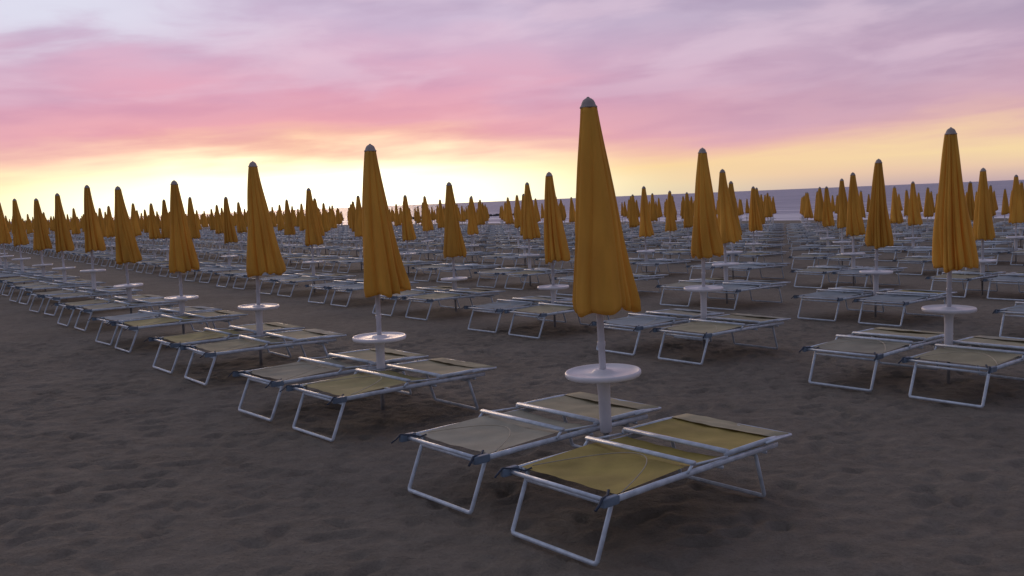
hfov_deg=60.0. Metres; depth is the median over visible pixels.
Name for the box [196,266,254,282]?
sun lounger
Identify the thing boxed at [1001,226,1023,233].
sun lounger
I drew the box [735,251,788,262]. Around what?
sun lounger
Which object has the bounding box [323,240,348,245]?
sun lounger
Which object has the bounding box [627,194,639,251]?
beach umbrella
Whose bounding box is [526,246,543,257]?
sun lounger
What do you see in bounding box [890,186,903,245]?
beach umbrella
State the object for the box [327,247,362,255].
sun lounger
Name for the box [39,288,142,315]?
sun lounger
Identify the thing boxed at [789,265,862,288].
sun lounger
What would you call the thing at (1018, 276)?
sun lounger
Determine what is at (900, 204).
beach umbrella
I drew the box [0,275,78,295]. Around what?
sun lounger
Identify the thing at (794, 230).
sun lounger
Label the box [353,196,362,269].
beach umbrella
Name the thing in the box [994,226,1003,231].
sun lounger
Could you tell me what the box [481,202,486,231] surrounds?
beach umbrella
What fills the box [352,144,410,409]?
beach umbrella
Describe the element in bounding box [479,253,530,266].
sun lounger
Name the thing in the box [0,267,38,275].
sun lounger
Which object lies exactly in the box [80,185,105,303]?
beach umbrella
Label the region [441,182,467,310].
beach umbrella
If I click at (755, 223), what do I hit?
beach umbrella
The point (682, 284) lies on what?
sun lounger
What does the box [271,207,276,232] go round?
beach umbrella
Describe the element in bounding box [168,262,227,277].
sun lounger
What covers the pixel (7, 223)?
beach umbrella
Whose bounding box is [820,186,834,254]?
beach umbrella
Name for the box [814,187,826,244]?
beach umbrella
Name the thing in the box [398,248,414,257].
sun lounger
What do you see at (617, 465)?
sun lounger
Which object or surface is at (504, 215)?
beach umbrella
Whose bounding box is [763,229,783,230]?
sun lounger
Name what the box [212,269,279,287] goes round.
sun lounger
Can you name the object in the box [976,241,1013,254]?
sun lounger
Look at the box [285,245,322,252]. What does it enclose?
sun lounger
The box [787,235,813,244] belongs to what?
sun lounger
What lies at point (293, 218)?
beach umbrella
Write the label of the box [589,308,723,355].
sun lounger
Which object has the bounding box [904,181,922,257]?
beach umbrella
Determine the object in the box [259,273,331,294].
sun lounger
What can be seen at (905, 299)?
sun lounger
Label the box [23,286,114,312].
sun lounger
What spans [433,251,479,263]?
sun lounger
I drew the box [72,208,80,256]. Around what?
beach umbrella
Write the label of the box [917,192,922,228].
beach umbrella
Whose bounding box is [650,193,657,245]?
beach umbrella
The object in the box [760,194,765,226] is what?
beach umbrella
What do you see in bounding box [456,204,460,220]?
beach umbrella
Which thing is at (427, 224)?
beach umbrella
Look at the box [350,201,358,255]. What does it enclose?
beach umbrella
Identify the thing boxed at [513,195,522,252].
beach umbrella
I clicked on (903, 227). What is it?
sun lounger
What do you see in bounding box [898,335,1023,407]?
sun lounger
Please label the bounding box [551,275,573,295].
sun lounger
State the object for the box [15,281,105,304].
sun lounger
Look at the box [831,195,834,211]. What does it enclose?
beach umbrella
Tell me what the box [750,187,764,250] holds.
beach umbrella
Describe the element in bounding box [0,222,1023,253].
distant sun loungers
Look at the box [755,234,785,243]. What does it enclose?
sun lounger
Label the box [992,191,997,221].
beach umbrella
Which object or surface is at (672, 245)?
sun lounger
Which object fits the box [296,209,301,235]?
beach umbrella
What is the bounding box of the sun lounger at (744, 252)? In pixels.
[709,251,752,263]
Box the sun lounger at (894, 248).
[872,246,921,260]
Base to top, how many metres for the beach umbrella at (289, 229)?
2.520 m
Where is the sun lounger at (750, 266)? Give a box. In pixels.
[720,262,790,279]
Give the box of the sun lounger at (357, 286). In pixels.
[325,281,418,306]
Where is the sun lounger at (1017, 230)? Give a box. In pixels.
[1005,229,1023,235]
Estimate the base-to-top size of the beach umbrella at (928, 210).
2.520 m
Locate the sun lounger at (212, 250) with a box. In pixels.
[198,249,237,258]
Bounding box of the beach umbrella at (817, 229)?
[812,191,822,243]
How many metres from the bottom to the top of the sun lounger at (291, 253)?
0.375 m
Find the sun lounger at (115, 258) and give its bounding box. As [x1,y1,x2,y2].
[108,255,156,266]
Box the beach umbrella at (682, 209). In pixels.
[680,196,684,235]
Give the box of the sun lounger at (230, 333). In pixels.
[143,322,304,373]
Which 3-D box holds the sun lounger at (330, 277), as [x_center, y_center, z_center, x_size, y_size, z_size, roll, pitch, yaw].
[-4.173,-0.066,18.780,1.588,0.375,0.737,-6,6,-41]
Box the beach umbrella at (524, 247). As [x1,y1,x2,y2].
[517,193,531,265]
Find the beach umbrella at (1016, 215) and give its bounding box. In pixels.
[1006,175,1023,262]
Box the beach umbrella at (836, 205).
[834,195,837,228]
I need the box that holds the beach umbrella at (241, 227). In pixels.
[237,202,246,259]
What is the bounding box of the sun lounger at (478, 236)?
[470,235,497,237]
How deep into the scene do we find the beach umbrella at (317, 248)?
28.48 m
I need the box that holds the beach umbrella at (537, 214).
[534,198,540,229]
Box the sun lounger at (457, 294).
[399,288,504,320]
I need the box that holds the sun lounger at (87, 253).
[73,251,110,261]
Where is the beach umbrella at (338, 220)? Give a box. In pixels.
[336,208,340,232]
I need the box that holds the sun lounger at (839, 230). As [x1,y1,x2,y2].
[832,229,849,236]
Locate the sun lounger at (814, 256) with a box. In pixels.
[788,253,840,269]
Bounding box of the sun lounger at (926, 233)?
[919,232,932,241]
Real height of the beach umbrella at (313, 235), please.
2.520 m
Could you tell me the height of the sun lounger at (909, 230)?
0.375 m
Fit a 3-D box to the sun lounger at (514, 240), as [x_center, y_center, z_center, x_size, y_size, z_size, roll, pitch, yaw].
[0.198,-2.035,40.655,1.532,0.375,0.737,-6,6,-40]
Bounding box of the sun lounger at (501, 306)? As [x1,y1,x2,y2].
[461,296,571,332]
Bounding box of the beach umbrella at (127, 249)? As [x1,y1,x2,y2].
[113,186,142,313]
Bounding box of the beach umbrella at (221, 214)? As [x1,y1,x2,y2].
[219,207,223,248]
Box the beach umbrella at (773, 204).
[771,196,776,222]
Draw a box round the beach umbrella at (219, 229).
[214,204,223,257]
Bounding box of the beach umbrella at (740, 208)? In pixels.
[738,199,742,220]
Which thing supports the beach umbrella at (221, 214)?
on the sand ground
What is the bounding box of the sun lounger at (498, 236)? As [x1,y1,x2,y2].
[486,235,509,242]
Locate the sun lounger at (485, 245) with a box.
[465,244,497,251]
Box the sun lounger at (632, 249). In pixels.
[626,248,644,257]
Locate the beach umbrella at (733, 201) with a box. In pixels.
[726,181,742,278]
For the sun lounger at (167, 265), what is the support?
on the sand ground
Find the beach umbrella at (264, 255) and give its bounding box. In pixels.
[238,161,285,365]
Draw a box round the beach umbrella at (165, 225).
[160,199,169,268]
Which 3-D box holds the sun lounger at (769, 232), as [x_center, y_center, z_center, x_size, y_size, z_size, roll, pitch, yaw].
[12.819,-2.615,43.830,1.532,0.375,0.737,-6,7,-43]
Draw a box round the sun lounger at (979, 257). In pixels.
[937,256,994,275]
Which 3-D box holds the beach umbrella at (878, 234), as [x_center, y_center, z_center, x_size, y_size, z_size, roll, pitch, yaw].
[5.215,-0.573,12.650,0.479,2.520,0.448,-3,6,-19]
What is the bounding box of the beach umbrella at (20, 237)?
[12,198,30,283]
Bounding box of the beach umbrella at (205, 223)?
[203,211,207,240]
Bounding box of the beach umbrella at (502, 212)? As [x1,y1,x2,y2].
[501,205,504,226]
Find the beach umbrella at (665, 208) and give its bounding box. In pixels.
[664,199,666,216]
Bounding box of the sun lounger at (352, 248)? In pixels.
[338,247,362,255]
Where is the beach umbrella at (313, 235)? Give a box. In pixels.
[302,188,323,292]
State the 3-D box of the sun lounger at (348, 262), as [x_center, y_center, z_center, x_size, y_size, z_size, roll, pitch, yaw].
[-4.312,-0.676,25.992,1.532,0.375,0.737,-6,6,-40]
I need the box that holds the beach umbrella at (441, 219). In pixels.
[437,199,444,249]
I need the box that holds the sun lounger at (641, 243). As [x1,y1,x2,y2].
[625,242,661,252]
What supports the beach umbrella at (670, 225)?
on the sand ground
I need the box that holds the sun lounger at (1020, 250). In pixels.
[1007,249,1023,265]
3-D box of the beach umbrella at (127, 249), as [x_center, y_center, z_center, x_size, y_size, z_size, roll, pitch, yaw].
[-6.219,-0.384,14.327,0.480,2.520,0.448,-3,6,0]
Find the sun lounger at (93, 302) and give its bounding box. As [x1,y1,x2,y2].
[51,294,164,326]
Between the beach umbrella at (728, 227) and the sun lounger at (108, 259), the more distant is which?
the sun lounger at (108, 259)
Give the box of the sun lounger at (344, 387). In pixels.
[279,358,496,441]
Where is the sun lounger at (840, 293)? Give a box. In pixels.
[791,286,893,321]
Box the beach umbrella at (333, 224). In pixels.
[330,205,336,239]
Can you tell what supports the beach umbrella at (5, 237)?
on the sand ground
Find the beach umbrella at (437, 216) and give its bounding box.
[436,205,438,231]
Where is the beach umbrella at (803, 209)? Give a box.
[800,195,806,225]
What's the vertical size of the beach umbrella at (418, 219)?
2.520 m
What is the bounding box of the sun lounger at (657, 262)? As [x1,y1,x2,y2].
[631,258,693,276]
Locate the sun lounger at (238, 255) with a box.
[230,252,246,262]
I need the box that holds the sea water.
[10,180,1023,224]
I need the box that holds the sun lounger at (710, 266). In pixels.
[685,261,752,279]
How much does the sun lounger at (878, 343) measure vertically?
0.375 m
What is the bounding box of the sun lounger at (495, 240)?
[485,239,515,243]
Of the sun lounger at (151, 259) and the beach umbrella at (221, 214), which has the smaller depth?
the sun lounger at (151, 259)
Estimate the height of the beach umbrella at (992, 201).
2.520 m
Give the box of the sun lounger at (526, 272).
[502,268,573,289]
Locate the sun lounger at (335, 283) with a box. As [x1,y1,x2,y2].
[305,279,384,303]
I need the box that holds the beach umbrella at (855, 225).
[841,172,865,285]
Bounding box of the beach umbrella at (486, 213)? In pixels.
[484,204,488,234]
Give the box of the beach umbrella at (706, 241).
[684,148,723,348]
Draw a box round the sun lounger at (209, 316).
[107,310,247,352]
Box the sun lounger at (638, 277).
[633,273,668,292]
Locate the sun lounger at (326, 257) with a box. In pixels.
[299,255,351,268]
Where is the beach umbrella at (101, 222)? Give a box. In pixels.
[98,208,107,260]
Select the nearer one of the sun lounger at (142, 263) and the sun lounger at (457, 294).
the sun lounger at (457, 294)
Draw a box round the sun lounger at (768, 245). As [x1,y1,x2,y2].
[741,244,785,256]
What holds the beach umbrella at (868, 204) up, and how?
on the sand ground
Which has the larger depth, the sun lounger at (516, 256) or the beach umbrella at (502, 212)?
the beach umbrella at (502, 212)
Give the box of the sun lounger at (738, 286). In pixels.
[707,280,790,310]
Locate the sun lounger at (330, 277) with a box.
[274,274,355,296]
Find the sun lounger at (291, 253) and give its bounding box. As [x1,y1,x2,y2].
[281,253,299,262]
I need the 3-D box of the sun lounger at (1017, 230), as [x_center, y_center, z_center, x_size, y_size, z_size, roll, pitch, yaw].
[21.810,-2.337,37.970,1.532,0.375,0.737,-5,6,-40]
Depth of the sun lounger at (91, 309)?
13.74 m
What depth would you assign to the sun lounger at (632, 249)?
28.81 m
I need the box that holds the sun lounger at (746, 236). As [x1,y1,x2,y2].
[738,234,764,243]
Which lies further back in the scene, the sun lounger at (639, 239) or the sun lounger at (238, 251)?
the sun lounger at (639, 239)
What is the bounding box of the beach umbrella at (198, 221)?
[195,210,201,240]
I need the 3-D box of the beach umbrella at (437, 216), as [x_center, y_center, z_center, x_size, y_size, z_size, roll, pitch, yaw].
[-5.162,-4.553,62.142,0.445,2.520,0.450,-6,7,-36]
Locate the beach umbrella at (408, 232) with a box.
[400,195,415,274]
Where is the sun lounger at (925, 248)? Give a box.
[904,246,931,261]
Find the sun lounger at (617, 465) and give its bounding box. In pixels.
[494,413,791,565]
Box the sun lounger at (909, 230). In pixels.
[903,229,929,236]
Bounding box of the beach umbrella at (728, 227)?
[712,169,741,303]
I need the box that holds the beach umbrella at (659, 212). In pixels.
[657,197,662,228]
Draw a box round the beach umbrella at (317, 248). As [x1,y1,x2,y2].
[313,198,324,267]
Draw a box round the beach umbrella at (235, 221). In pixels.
[233,211,236,230]
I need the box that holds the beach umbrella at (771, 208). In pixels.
[769,196,773,228]
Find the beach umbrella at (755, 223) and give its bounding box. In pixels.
[745,186,762,261]
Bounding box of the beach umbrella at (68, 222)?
[66,214,71,229]
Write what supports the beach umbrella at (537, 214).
on the sand ground
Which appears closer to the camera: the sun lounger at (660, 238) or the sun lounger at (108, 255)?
the sun lounger at (108, 255)
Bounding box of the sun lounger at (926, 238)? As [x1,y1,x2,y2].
[917,236,932,246]
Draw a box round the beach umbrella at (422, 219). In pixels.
[421,202,428,237]
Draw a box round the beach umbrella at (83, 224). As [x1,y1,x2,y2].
[82,214,83,236]
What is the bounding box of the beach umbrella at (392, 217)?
[391,208,394,225]
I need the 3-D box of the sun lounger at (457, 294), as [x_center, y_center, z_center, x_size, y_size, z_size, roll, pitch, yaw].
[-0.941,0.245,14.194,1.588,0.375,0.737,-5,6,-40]
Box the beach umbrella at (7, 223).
[5,215,10,246]
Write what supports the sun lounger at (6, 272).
on the sand ground
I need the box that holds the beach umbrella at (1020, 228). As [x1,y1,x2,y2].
[1013,181,1023,246]
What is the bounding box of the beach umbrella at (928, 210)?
[922,187,933,240]
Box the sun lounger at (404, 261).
[361,260,422,272]
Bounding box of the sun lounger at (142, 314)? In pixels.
[88,306,221,345]
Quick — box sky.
[0,0,1023,221]
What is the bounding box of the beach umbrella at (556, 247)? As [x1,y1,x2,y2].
[537,172,569,326]
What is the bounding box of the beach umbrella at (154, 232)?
[147,203,161,267]
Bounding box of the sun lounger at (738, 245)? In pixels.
[723,243,757,255]
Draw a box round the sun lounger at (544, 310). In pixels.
[501,300,610,338]
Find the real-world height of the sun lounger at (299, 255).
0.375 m
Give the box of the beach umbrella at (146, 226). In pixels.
[143,209,151,250]
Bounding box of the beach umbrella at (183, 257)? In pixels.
[164,180,199,333]
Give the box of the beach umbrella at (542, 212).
[540,203,543,226]
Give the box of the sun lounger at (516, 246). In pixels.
[499,245,541,254]
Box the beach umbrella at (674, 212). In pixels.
[672,195,676,234]
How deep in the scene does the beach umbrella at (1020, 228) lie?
30.21 m
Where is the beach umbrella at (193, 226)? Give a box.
[187,197,200,274]
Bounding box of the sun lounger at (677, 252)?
[660,249,706,263]
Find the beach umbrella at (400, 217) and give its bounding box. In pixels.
[399,207,401,229]
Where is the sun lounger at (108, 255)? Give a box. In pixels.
[93,254,131,264]
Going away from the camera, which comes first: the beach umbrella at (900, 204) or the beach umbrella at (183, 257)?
the beach umbrella at (183, 257)
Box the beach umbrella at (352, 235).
[348,204,354,246]
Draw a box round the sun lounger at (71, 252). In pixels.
[63,250,97,259]
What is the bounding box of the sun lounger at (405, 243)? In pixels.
[397,242,425,249]
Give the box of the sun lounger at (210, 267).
[185,264,245,281]
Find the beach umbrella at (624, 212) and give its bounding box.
[622,201,627,228]
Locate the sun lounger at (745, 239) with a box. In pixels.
[730,238,762,248]
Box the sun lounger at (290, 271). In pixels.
[229,269,303,288]
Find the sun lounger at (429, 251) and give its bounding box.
[408,250,450,259]
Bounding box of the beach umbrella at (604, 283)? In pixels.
[565,97,640,439]
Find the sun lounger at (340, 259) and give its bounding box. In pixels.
[321,257,363,271]
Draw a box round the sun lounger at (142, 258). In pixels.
[115,257,161,268]
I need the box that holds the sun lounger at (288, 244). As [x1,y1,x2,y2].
[278,244,300,251]
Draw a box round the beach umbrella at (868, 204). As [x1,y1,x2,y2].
[866,194,869,211]
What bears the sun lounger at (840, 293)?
on the sand ground
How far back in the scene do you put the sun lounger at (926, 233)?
36.84 m
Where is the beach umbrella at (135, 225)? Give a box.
[131,203,141,264]
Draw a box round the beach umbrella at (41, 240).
[32,198,52,291]
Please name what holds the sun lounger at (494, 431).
on the sand ground
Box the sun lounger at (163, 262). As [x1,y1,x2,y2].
[144,260,200,273]
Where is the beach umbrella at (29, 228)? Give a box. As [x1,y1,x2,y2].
[26,214,33,243]
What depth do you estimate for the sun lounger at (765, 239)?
34.20 m
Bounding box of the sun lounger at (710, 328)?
[649,313,790,364]
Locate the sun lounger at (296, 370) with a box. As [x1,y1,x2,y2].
[228,348,428,421]
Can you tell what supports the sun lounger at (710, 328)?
on the sand ground
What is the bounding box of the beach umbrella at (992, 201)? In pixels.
[989,185,995,240]
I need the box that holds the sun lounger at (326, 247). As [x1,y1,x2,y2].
[313,246,349,254]
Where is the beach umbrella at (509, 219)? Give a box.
[504,197,513,244]
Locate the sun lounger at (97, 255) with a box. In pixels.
[85,253,115,263]
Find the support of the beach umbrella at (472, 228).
on the sand ground
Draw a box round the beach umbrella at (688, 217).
[682,192,693,248]
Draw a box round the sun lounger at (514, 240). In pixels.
[499,239,533,248]
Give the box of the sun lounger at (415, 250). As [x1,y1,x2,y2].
[400,249,434,259]
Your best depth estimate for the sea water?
418.26 m
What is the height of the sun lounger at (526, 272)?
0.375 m
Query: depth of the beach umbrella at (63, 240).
18.82 m
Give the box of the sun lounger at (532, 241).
[520,240,543,248]
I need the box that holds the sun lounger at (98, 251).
[67,250,104,259]
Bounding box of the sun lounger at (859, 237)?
[847,235,864,244]
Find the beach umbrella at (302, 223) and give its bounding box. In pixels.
[298,203,304,252]
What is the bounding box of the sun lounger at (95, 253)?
[78,252,115,261]
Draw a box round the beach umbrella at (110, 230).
[106,206,115,262]
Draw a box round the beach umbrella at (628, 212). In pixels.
[626,199,629,231]
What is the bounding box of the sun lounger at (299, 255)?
[282,253,310,263]
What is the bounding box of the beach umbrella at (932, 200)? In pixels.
[928,191,935,224]
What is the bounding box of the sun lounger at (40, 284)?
[7,279,91,301]
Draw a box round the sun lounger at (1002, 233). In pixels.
[992,232,1019,242]
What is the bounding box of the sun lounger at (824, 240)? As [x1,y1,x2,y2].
[812,239,851,250]
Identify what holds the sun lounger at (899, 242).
on the sand ground
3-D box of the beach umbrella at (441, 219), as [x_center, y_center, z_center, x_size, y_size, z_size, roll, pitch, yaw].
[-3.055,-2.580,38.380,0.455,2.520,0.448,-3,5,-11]
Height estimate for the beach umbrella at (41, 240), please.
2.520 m
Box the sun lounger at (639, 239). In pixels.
[628,237,659,246]
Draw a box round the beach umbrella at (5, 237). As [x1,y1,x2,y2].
[0,203,13,277]
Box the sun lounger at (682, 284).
[655,278,742,306]
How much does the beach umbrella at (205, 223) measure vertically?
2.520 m
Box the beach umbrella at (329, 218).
[329,206,334,234]
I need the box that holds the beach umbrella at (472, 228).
[465,197,478,262]
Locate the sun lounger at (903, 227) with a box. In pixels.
[892,226,917,232]
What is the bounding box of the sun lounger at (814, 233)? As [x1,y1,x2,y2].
[804,231,834,235]
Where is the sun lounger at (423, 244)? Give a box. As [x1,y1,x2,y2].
[412,243,437,249]
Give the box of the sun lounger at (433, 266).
[412,263,475,281]
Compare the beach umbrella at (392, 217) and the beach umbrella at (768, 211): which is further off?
the beach umbrella at (392, 217)
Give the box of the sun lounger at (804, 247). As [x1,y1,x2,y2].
[789,245,833,258]
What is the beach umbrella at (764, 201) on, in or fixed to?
on the sand ground
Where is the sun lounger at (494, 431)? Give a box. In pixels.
[391,392,660,514]
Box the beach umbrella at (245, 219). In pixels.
[243,209,247,237]
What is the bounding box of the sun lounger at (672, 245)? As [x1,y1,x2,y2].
[659,242,690,253]
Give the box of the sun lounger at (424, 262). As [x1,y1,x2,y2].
[402,260,442,273]
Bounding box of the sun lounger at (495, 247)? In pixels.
[484,245,521,255]
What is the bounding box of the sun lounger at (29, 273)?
[0,271,57,284]
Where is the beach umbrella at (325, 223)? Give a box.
[321,203,330,253]
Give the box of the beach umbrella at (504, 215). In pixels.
[502,202,507,232]
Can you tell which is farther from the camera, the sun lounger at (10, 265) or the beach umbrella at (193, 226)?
the sun lounger at (10, 265)
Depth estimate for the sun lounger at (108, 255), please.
34.48 m
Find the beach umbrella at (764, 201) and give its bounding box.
[763,195,768,226]
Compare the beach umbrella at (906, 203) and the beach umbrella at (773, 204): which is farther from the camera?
the beach umbrella at (773, 204)
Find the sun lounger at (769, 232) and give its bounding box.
[761,231,785,237]
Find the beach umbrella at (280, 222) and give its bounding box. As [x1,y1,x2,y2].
[278,204,285,251]
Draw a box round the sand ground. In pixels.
[0,218,1023,575]
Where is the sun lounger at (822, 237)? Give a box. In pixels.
[806,235,837,244]
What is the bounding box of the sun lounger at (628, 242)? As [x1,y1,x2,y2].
[625,241,644,247]
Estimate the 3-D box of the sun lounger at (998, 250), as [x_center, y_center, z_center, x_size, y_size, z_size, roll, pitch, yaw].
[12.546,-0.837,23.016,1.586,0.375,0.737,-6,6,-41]
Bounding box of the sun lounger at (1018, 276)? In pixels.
[981,272,1023,300]
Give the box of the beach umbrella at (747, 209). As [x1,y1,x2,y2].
[744,199,748,221]
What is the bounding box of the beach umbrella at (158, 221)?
[156,211,160,228]
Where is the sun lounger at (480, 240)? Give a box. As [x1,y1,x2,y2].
[465,239,492,243]
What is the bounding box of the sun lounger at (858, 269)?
[831,266,907,286]
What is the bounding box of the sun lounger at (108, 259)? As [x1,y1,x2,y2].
[100,256,138,266]
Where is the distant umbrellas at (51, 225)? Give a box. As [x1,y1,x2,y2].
[8,201,693,239]
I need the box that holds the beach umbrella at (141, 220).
[140,213,143,242]
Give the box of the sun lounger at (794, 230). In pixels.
[786,229,811,235]
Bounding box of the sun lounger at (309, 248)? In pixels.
[300,246,335,253]
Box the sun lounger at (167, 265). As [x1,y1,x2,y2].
[157,261,210,276]
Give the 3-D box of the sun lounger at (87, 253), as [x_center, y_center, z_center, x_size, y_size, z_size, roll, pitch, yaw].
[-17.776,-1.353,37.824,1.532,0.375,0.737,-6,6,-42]
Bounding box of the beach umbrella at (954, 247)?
[921,127,978,383]
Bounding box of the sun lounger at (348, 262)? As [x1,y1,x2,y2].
[336,258,363,272]
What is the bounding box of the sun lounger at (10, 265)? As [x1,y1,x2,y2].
[0,264,20,267]
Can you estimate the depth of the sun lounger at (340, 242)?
45.38 m
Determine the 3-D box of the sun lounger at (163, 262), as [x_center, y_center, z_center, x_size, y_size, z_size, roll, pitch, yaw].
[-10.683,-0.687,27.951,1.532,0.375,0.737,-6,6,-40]
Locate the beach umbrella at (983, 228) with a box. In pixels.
[973,168,996,294]
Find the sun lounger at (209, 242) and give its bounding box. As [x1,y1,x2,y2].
[197,241,222,246]
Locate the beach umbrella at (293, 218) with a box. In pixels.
[291,206,296,243]
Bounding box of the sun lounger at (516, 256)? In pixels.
[499,253,548,267]
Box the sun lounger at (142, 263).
[136,259,166,272]
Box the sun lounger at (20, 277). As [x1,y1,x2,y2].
[0,274,67,293]
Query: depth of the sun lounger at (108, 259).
32.95 m
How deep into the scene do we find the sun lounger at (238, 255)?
33.15 m
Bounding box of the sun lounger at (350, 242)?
[341,241,362,245]
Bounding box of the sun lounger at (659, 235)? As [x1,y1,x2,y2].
[647,234,674,241]
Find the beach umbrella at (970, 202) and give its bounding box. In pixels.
[966,181,974,220]
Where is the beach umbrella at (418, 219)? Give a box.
[416,206,420,232]
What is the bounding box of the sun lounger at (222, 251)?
[207,250,246,260]
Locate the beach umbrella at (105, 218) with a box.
[104,212,108,247]
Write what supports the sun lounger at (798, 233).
on the sand ground
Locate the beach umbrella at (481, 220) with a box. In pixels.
[478,200,484,243]
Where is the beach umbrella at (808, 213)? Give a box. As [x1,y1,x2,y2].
[804,192,813,238]
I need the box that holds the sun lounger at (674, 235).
[660,234,689,240]
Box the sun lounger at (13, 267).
[3,266,26,268]
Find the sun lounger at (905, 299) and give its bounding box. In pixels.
[852,289,956,326]
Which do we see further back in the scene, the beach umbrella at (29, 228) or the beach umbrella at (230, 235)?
the beach umbrella at (29, 228)
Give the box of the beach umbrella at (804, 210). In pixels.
[802,192,809,228]
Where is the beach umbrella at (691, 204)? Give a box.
[690,196,693,234]
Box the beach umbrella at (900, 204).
[898,194,902,210]
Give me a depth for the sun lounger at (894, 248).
25.05 m
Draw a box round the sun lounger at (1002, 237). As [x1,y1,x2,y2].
[993,236,1023,247]
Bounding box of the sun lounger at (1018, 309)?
[992,302,1023,338]
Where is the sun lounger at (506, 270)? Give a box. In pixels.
[472,267,542,287]
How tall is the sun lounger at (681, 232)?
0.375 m
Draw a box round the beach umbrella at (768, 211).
[765,192,772,237]
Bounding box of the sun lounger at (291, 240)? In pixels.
[280,239,304,243]
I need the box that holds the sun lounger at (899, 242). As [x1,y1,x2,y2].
[884,240,924,252]
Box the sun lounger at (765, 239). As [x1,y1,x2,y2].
[748,238,784,247]
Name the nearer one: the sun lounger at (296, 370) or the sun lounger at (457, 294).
the sun lounger at (296, 370)
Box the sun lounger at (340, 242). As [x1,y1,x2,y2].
[331,241,358,248]
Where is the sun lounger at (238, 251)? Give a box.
[216,250,246,260]
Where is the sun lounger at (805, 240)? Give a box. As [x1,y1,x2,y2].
[789,239,823,249]
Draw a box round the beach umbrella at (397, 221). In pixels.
[394,204,401,240]
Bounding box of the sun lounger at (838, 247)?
[817,245,863,258]
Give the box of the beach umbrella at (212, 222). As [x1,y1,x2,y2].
[210,209,216,247]
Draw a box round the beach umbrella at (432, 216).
[431,207,434,224]
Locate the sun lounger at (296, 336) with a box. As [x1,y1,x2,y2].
[176,329,346,385]
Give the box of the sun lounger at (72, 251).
[58,249,90,258]
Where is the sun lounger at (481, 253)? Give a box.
[457,251,499,262]
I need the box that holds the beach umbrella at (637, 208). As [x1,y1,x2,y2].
[635,199,639,216]
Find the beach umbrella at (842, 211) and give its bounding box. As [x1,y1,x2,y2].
[833,178,851,264]
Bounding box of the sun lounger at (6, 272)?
[0,270,41,282]
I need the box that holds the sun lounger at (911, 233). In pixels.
[898,232,925,239]
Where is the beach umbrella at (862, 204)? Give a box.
[859,191,865,226]
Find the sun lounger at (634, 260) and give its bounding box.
[629,258,665,271]
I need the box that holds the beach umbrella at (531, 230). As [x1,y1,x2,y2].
[519,182,540,285]
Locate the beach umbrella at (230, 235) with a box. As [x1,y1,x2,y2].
[220,196,237,279]
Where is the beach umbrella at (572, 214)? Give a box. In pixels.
[569,197,574,235]
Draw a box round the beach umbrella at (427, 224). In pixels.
[421,196,433,259]
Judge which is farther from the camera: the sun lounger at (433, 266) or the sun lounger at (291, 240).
the sun lounger at (291, 240)
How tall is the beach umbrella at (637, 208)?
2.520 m
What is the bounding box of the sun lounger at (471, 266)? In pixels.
[433,264,500,282]
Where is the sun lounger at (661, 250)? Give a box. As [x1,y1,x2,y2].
[635,249,680,260]
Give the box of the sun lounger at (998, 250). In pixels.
[977,248,1021,264]
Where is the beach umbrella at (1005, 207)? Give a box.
[1001,189,1009,231]
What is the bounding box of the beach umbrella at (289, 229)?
[283,199,295,263]
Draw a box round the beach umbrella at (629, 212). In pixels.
[628,196,631,237]
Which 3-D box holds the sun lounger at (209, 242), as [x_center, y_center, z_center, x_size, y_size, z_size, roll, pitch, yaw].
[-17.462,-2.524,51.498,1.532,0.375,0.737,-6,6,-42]
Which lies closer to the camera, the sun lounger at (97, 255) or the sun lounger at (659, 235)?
the sun lounger at (97, 255)
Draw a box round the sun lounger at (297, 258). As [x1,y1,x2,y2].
[285,255,333,268]
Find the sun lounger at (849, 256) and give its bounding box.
[823,254,881,268]
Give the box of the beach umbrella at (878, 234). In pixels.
[859,159,893,316]
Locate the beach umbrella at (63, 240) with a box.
[52,193,74,299]
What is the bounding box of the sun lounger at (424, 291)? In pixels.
[372,286,468,315]
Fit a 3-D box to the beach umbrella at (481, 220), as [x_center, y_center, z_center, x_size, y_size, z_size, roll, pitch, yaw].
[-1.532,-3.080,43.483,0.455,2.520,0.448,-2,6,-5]
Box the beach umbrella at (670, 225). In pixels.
[663,191,676,257]
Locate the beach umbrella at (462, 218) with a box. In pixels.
[460,205,465,229]
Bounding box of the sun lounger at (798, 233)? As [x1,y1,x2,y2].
[786,231,813,239]
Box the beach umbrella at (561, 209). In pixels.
[559,199,564,220]
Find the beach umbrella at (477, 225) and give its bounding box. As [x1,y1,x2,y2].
[468,196,478,250]
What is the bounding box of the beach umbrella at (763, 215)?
[759,195,765,242]
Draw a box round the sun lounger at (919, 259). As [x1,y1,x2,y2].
[892,255,943,274]
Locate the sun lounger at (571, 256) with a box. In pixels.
[535,255,574,267]
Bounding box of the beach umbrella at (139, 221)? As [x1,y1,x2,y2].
[136,210,143,250]
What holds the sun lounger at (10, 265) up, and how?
on the sand ground
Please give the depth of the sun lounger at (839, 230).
44.44 m
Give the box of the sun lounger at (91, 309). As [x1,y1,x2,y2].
[68,298,186,330]
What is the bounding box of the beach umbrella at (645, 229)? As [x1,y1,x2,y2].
[637,186,654,272]
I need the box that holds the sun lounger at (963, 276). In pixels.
[925,270,1005,297]
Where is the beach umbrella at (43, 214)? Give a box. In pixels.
[42,212,48,252]
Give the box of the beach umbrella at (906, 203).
[902,189,908,236]
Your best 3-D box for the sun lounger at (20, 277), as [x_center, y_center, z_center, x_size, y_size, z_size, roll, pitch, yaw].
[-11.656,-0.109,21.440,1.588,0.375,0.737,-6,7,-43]
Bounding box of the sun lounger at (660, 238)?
[644,237,679,246]
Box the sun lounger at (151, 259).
[128,257,166,269]
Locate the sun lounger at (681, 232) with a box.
[674,231,691,236]
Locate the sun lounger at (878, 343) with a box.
[799,327,943,391]
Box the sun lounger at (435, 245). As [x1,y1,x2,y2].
[424,243,443,248]

